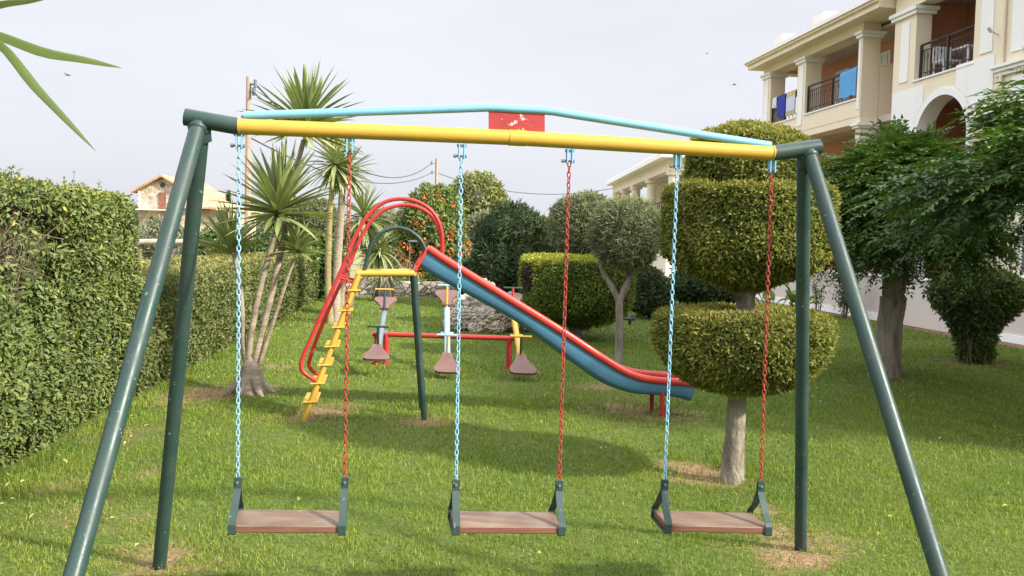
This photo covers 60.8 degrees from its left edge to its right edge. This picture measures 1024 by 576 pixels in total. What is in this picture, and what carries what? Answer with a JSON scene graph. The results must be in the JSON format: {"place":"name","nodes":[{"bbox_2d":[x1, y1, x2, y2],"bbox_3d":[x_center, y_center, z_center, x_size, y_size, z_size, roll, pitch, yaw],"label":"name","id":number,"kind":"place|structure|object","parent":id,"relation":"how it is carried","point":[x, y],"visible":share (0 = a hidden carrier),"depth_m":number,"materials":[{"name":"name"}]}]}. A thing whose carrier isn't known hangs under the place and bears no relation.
{"place":"outdoors","nodes":[
{"label":"outdoors","id":0,"kind":"place"},
{"bbox_2d":[130,175,260,234],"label":"stone house","id":1,"kind":"structure","parent":0,"point":[153,195],"depth_m":71.79,"materials":[{"name":"stone"}]},
{"bbox_2d":[0,0,859,224],"label":"sky","id":2,"kind":"structure","parent":0,"point":[638,60],"materials":[{"name":"white"}]},
{"bbox_2d":[0,246,1023,575],"bbox_3d":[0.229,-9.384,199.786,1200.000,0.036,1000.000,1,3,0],"label":"ground","id":3,"kind":"structure","parent":0,"point":[142,564],"depth_m":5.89,"materials":[{"name":"green plant"}]},
{"bbox_2d":[0,0,120,150],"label":"yucca plant","id":4,"kind":"object","parent":3,"relation":"on","point":[27,77],"visible":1,"depth_m":2.73,"materials":[{"name":"green plant"}]},
{"bbox_2d":[0,165,143,468],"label":"hedge","id":5,"kind":"object","parent":3,"relation":"on","point":[68,298],"visible":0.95,"depth_m":6.51,"materials":[{"name":"green plant"}]},
{"bbox_2d":[133,214,183,259],"bbox_3d":[-12.142,-1.401,30.025,2.247,2.354,1.923,1,3,0],"label":"olive tree","id":6,"kind":"object","parent":3,"relation":"on","point":[151,230],"visible":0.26,"depth_m":29.55,"materials":[{"name":"green plant"}]},
{"bbox_2d":[132,239,197,259],"bbox_3d":[-7.110,-0.239,17.547,1.542,1.503,0.166,1,3,0],"label":"rail fence","id":7,"kind":"object","parent":3,"relation":"on","point":[154,241],"visible":0.16,"depth_m":17.45,"materials":[{"name":"white wood"}]},
{"bbox_2d":[177,226,249,256],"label":"laurel bush","id":8,"kind":"object","parent":3,"relation":"on","point":[206,232],"visible":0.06,"depth_m":18.64,"materials":[{"name":"green plant"}]},
{"bbox_2d":[128,251,322,395],"bbox_3d":[-5.045,0.024,15.497,1.915,1.335,14.538,1,3,-5],"label":"hedge","id":9,"kind":"object","parent":3,"relation":"on","point":[213,329],"visible":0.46,"depth_m":11.54,"materials":[{"name":"green plant"}]},
{"bbox_2d":[225,190,231,210],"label":"cypress tree","id":10,"kind":"object","parent":3,"relation":"on","point":[228,198],"visible":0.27,"depth_m":77.63,"materials":[{"name":"green plant"}]},
{"bbox_2d":[132,204,361,248],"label":"distant woods","id":11,"kind":"object","parent":3,"relation":"on","point":[261,224],"depth_m":102.86,"materials":[{"name":"green plant"}]},
{"bbox_2d":[244,76,256,239],"bbox_3d":[-8.656,-3.523,28.805,0.443,6.846,0.237,4,4,35],"label":"utility pole","id":12,"kind":"object","parent":3,"relation":"on","point":[248,137],"visible":0.52,"depth_m":28.73,"materials":[{"name":"brown wood"}]},
{"bbox_2d":[198,58,366,397],"bbox_3d":[-2.319,-0.589,8.684,1.776,3.430,1.452,0,4,-29],"label":"yucca plant","id":13,"kind":"object","parent":3,"relation":"on","point":[278,188],"visible":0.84,"depth_m":8.65,"materials":[{"name":"green plant"}]},
{"bbox_2d":[247,226,319,283],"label":"laurel bush","id":14,"kind":"object","parent":3,"relation":"on","point":[261,247],"visible":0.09,"depth_m":19.73,"materials":[{"name":"green plant"}]},
{"bbox_2d":[265,195,346,243],"bbox_3d":[-9.426,-2.488,39.959,3.526,3.512,3.852,1,3,0],"label":"dark tree","id":15,"kind":"object","parent":3,"relation":"on","point":[318,223],"visible":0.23,"depth_m":38.73,"materials":[{"name":"green plant"}]},
{"bbox_2d":[306,226,345,299],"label":"laurel bush","id":16,"kind":"object","parent":3,"relation":"on","point":[321,274],"visible":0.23,"depth_m":21.09,"materials":[{"name":"green plant"}]},
{"bbox_2d":[303,138,376,323],"bbox_3d":[-3.182,-1.117,16.007,1.408,3.661,1.673,1,3,0],"label":"yucca plant","id":17,"kind":"object","parent":3,"relation":"on","point":[336,170],"visible":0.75,"depth_m":15.88,"materials":[{"name":"green plant"}]},
{"bbox_2d":[326,181,405,315],"bbox_3d":[-2.960,-0.795,17.537,1.695,2.894,1.601,1,3,0],"label":"yucca plant","id":18,"kind":"object","parent":3,"relation":"on","point":[379,256],"visible":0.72,"depth_m":17.46,"materials":[{"name":"green plant"}]},
{"bbox_2d":[356,205,410,268],"bbox_3d":[-4.224,-1.543,31.026,2.853,2.869,2.800,1,3,0],"label":"olive tree","id":19,"kind":"object","parent":3,"relation":"on","point":[388,214],"visible":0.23,"depth_m":30.03,"materials":[{"name":"green plant"}]},
{"bbox_2d":[359,250,411,299],"bbox_3d":[-3.163,-0.386,21.824,1.408,1.547,1.364,-1,4,-42],"label":"stub palm","id":20,"kind":"object","parent":3,"relation":"on","point":[387,282],"visible":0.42,"depth_m":21.68,"materials":[{"name":"green plant"}]},
{"bbox_2d":[345,280,459,297],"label":"stone wall","id":21,"kind":"structure","parent":3,"relation":"on","point":[428,289],"depth_m":23.65,"materials":[{"name":"grey stone"}]},
{"bbox_2d":[393,274,424,281],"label":"garden shrub","id":22,"kind":"object","parent":3,"relation":"on","point":[420,279],"visible":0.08,"depth_m":25.04,"materials":[{"name":"green plant"}]},
{"bbox_2d":[408,240,416,280],"bbox_3d":[-2.783,-0.545,24.311,0.240,1.560,0.080,1,3,0],"label":"garden lamp","id":23,"kind":"object","parent":3,"relation":"on","point":[409,241],"visible":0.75,"depth_m":24.27,"materials":[{"name":"grey metal"}]},
{"bbox_2d":[392,181,472,281],"bbox_3d":[-2.455,-1.550,26.913,2.547,3.493,2.490,1,3,0],"label":"tree","id":24,"kind":"object","parent":3,"relation":"on","point":[441,201],"visible":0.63,"depth_m":26.35,"materials":[{"name":"green plant"}]},
{"bbox_2d":[424,272,442,281],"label":"garden shrub","id":25,"kind":"object","parent":3,"relation":"on","point":[428,277],"visible":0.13,"depth_m":25.32,"materials":[{"name":"green plant"}]},
{"bbox_2d":[431,158,437,184],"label":"utility pole","id":26,"kind":"object","parent":3,"relation":"on","point":[436,170],"visible":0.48,"depth_m":61.56,"materials":[{"name":"brown wood"}]},
{"bbox_2d":[251,137,431,183],"bbox_3d":[-7.126,-6.310,45.182,0.052,2.008,33.032,2,3,5],"label":"power line","id":27,"kind":"object","parent":26,"relation":"attached to","point":[321,170],"visible":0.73,"depth_m":38.98,"materials":[{"name":"metal"}]},
{"bbox_2d":[257,85,431,177],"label":"power line","id":28,"kind":"object","parent":26,"relation":"attached to","point":[261,90],"visible":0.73,"depth_m":43.74,"materials":[{"name":"metal"}]},
{"bbox_2d":[438,173,612,194],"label":"power line","id":29,"kind":"object","parent":26,"relation":"attached to","point":[532,193],"visible":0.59,"depth_m":61.70,"materials":[{"name":"metal"}]},
{"bbox_2d":[363,284,536,374],"bbox_3d":[-0.790,0.501,10.861,2.164,1.028,2.085,1,3,0],"label":"seesaw","id":30,"kind":"object","parent":3,"relation":"on","point":[378,352],"visible":0.88,"depth_m":10.80,"materials":[{"name":"red paint"},{"name":"blue paint"},{"name":"yellow paint"}]},
{"bbox_2d":[442,316,460,330],"bbox_3d":[-1.015,0.615,15.151,0.344,0.300,0.317,0,3,-26],"label":"boulder","id":31,"kind":"object","parent":3,"relation":"on","point":[453,324],"visible":0.51,"depth_m":15.06,"materials":[{"name":"stone"}]},
{"bbox_2d":[450,305,475,329],"bbox_3d":[-0.857,0.527,15.259,0.599,0.467,0.525,1,3,0],"label":"boulder","id":32,"kind":"object","parent":3,"relation":"on","point":[467,312],"visible":0.61,"depth_m":15.08,"materials":[{"name":"stone"}]},
{"bbox_2d":[450,298,458,309],"bbox_3d":[-0.934,0.332,15.539,0.405,0.307,0.337,1,3,0],"label":"boulder","id":33,"kind":"object","parent":32,"relation":"on","point":[454,303],"visible":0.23,"depth_m":15.44,"materials":[{"name":"stone"}]},
{"bbox_2d":[457,294,482,308],"bbox_3d":[-0.701,0.259,15.396,0.549,0.383,0.414,1,3,0],"label":"boulder","id":34,"kind":"object","parent":32,"relation":"on","point":[469,301],"visible":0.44,"depth_m":15.23,"materials":[{"name":"stone"}]},
{"bbox_2d":[455,259,473,294],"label":"evergreen bush","id":35,"kind":"object","parent":3,"relation":"on","point":[465,265],"visible":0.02,"depth_m":21.15,"materials":[{"name":"green plant"}]},
{"bbox_2d":[464,241,473,261],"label":"olive shrub","id":36,"kind":"object","parent":3,"relation":"on","point":[470,248],"visible":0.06,"depth_m":29.56,"materials":[{"name":"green plant"}]},
{"bbox_2d":[468,322,483,332],"bbox_3d":[-0.623,0.696,14.911,0.277,0.214,0.218,1,3,0],"label":"boulder","id":37,"kind":"object","parent":3,"relation":"on","point":[475,327],"visible":0.9,"depth_m":14.85,"materials":[{"name":"stone"}]},
{"bbox_2d":[465,209,492,240],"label":"leafy tree","id":38,"kind":"object","parent":3,"relation":"on","point":[473,219],"visible":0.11,"depth_m":43.51,"materials":[{"name":"green plant"}]},
{"bbox_2d":[451,169,508,228],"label":"leafy tree","id":39,"kind":"object","parent":3,"relation":"on","point":[484,190],"visible":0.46,"depth_m":44.74,"materials":[{"name":"green plant"}]},
{"bbox_2d":[470,305,498,332],"bbox_3d":[-0.459,0.550,15.144,0.519,0.534,0.545,-1,4,-38],"label":"boulder","id":40,"kind":"object","parent":3,"relation":"on","point":[485,317],"visible":0.54,"depth_m":14.98,"materials":[{"name":"stone"}]},
{"bbox_2d":[299,197,694,420],"bbox_3d":[-0.079,0.215,7.995,3.613,2.016,0.470,1,3,-9],"label":"slide","id":41,"kind":"object","parent":3,"relation":"on","point":[579,352],"visible":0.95,"depth_m":7.80,"materials":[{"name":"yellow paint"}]},
{"bbox_2d":[488,320,506,333],"bbox_3d":[-0.250,0.690,14.944,0.299,0.282,0.300,-2,4,-44],"label":"boulder","id":42,"kind":"object","parent":3,"relation":"on","point":[498,326],"visible":0.94,"depth_m":14.85,"materials":[{"name":"stone"}]},
{"bbox_2d":[62,103,949,575],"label":"swing set","id":43,"kind":"object","parent":3,"relation":"on","point":[516,125],"visible":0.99,"depth_m":3.66,"materials":[{"name":"yellow paint"}]},
{"bbox_2d":[227,146,351,535],"bbox_3d":[-0.914,0.217,3.631,0.477,1.597,0.232,1,3,-9],"label":"swing","id":44,"kind":"object","parent":43,"relation":"hanging from","point":[241,520],"visible":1,"depth_m":3.62,"materials":[{"name":"brown wood"}]},
{"bbox_2d":[448,156,570,535],"bbox_3d":[-0.005,0.250,3.780,0.496,1.622,0.232,1,3,-9],"label":"swing","id":45,"kind":"object","parent":43,"relation":"hanging from","point":[548,522],"visible":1,"depth_m":3.77,"materials":[{"name":"brown wood"}]},
{"bbox_2d":[651,166,773,535],"bbox_3d":[0.926,0.280,3.931,0.499,1.640,0.232,1,3,-6],"label":"swing","id":46,"kind":"object","parent":43,"relation":"hanging from","point":[665,519],"visible":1,"depth_m":3.92,"materials":[{"name":"brown wood"}]},
{"bbox_2d":[497,312,521,331],"bbox_3d":[-0.049,0.561,15.214,0.547,0.432,0.520,1,3,0],"label":"boulder","id":47,"kind":"object","parent":3,"relation":"on","point":[505,320],"visible":0.35,"depth_m":15.03,"materials":[{"name":"stone"}]},
{"bbox_2d":[465,197,558,293],"bbox_3d":[-0.014,-0.779,20.554,2.315,2.764,2.184,0,4,-29],"label":"evergreen bush","id":48,"kind":"object","parent":3,"relation":"on","point":[511,233],"visible":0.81,"depth_m":19.87,"materials":[{"name":"green plant"}]},
{"bbox_2d":[519,326,527,331],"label":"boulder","id":49,"kind":"object","parent":3,"relation":"on","point":[522,329],"visible":0.09,"depth_m":15.19,"materials":[{"name":"stone"}]},
{"bbox_2d":[544,188,606,331],"bbox_3d":[1.262,-0.478,15.590,1.468,2.626,1.412,1,3,0],"label":"ball topiary","id":50,"kind":"object","parent":3,"relation":"on","point":[584,204],"visible":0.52,"depth_m":15.16,"materials":[{"name":"green plant"}]},
{"bbox_2d":[517,251,637,338],"bbox_3d":[1.037,0.147,14.276,1.954,1.510,1.962,1,3,0],"label":"block topiary","id":51,"kind":"object","parent":3,"relation":"on","point":[591,302],"visible":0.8,"depth_m":13.52,"materials":[{"name":"green plant"}]},
{"bbox_2d":[585,194,660,363],"bbox_3d":[1.458,-0.099,11.443,1.112,2.310,1.075,1,3,0],"label":"ball topiary","id":52,"kind":"object","parent":3,"relation":"on","point":[623,234],"visible":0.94,"depth_m":11.13,"materials":[{"name":"green plant"}]},
{"bbox_2d":[624,316,635,324],"bbox_3d":[2.306,0.650,17.058,0.220,0.220,0.220,1,3,0],"label":"garden lamp","id":53,"kind":"object","parent":3,"relation":"on","point":[629,319],"visible":0.88,"depth_m":17.00,"materials":[{"name":"black metal"}]},
{"bbox_2d":[626,266,676,318],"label":"garden bush","id":54,"kind":"object","parent":3,"relation":"on","point":[652,291],"visible":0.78,"depth_m":18.18,"materials":[{"name":"green plant"}]},
{"bbox_2d":[667,270,735,304],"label":"garden bush","id":55,"kind":"object","parent":3,"relation":"on","point":[695,291],"visible":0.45,"depth_m":19.02,"materials":[{"name":"green plant"}]},
{"bbox_2d":[648,118,841,485],"bbox_3d":[1.546,0.120,5.864,1.266,2.492,1.301,1,3,0],"label":"topiary tree","id":56,"kind":"object","parent":3,"relation":"on","point":[722,227],"visible":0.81,"depth_m":5.46,"materials":[{"name":"green plant"}]},
{"bbox_2d":[755,290,795,307],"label":"broadleaf plant","id":57,"kind":"object","parent":3,"relation":"on","point":[772,297],"visible":0.32,"depth_m":20.19,"materials":[{"name":"green plant"}]},
{"bbox_2d":[785,284,821,306],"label":"broadleaf plant","id":58,"kind":"object","parent":3,"relation":"on","point":[791,295],"visible":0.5,"depth_m":19.82,"materials":[{"name":"green plant"}]},
{"bbox_2d":[810,269,829,311],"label":"rose bush","id":59,"kind":"object","parent":3,"relation":"on","point":[816,297],"visible":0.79,"depth_m":21.07,"materials":[{"name":"green plant"}]},
{"bbox_2d":[823,266,868,317],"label":"arching shrub","id":60,"kind":"object","parent":3,"relation":"on","point":[842,302],"visible":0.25,"depth_m":19.83,"materials":[{"name":"green plant"}]},
{"bbox_2d":[743,0,1023,344],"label":"hotel building","id":61,"kind":"structure","parent":3,"relation":"on","point":[886,47],"depth_m":19.59,"materials":[{"name":"paint"}]},
{"bbox_2d":[772,96,777,108],"bbox_3d":[7.825,-5.503,25.933,0.107,0.348,0.290,1,3,-7],"label":"towel","id":62,"kind":"object","parent":61,"relation":"hanging from","point":[774,102],"visible":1,"depth_m":25.91,"materials":[{"name":"white fabric"}]},
{"bbox_2d":[777,93,786,117],"bbox_3d":[7.881,-5.316,25.461,0.107,0.668,0.520,1,3,-7],"label":"towel","id":63,"kind":"object","parent":61,"relation":"hanging from","point":[781,106],"visible":1,"depth_m":25.43,"materials":[{"name":"blue fabric"}]},
{"bbox_2d":[785,89,796,115],"bbox_3d":[7.957,-5.260,24.843,0.107,0.708,0.570,1,3,-7],"label":"towel","id":64,"kind":"object","parent":61,"relation":"hanging from","point":[790,102],"visible":0.99,"depth_m":24.82,"materials":[{"name":"white fabric"}]},
{"bbox_2d":[834,67,849,104],"bbox_3d":[9.215,-5.222,24.422,0.075,1.750,0.740,1,3,-7],"label":"window","id":65,"kind":"structure","parent":61,"relation":"in","point":[839,72],"depth_m":24.52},
{"bbox_2d":[839,66,857,98],"bbox_3d":[8.356,-5.074,21.648,0.107,0.708,0.820,1,3,-7],"label":"towel","id":66,"kind":"object","parent":61,"relation":"hanging from","point":[847,86],"visible":0.97,"depth_m":21.61,"materials":[{"name":"blue fabric"}]},
{"bbox_2d":[880,50,891,63],"bbox_3d":[9.482,-5.390,22.326,0.075,1.270,0.640,1,3,-7],"label":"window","id":67,"kind":"structure","parent":61,"relation":"in","point":[885,57],"depth_m":22.09,"materials":[{"name":"beige"}]},
{"bbox_2d":[932,46,961,73],"bbox_3d":[9.156,-4.744,18.360,0.420,0.740,0.390,1,3,-7],"label":"patio chair","id":68,"kind":"object","parent":61,"relation":"on","point":[938,50],"visible":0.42,"depth_m":18.50,"materials":[{"name":"white plastic"}]},
{"bbox_2d":[944,44,973,70],"bbox_3d":[9.720,-4.743,18.683,0.600,0.730,0.950,1,3,-7],"label":"patio table","id":69,"kind":"object","parent":61,"relation":"on","point":[964,51],"visible":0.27,"depth_m":18.57,"materials":[{"name":"white plastic"}]},
{"bbox_2d":[1018,204,1023,277],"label":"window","id":70,"kind":"structure","parent":61,"relation":"in","point":[1022,276],"depth_m":15.33,"materials":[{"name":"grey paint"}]},
{"bbox_2d":[810,114,1023,379],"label":"chinaberry tree","id":71,"kind":"object","parent":3,"relation":"on","point":[867,156],"visible":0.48,"depth_m":10.29,"materials":[{"name":"green plant"}]},
{"bbox_2d":[835,66,1023,282],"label":"chinaberry tree","id":72,"kind":"object","parent":3,"relation":"on","point":[999,160],"visible":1,"depth_m":7.58,"materials":[{"name":"green plant"}]},
{"bbox_2d":[922,265,1023,364],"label":"clipped shrub","id":73,"kind":"object","parent":3,"relation":"on","point":[977,324],"visible":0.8,"depth_m":12.21,"materials":[{"name":"green plant"}]},
{"bbox_2d":[605,154,684,277],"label":"pale building","id":74,"kind":"structure","parent":0,"point":[654,174],"depth_m":45.77,"materials":[{"name":"beige paint"}]}
]}

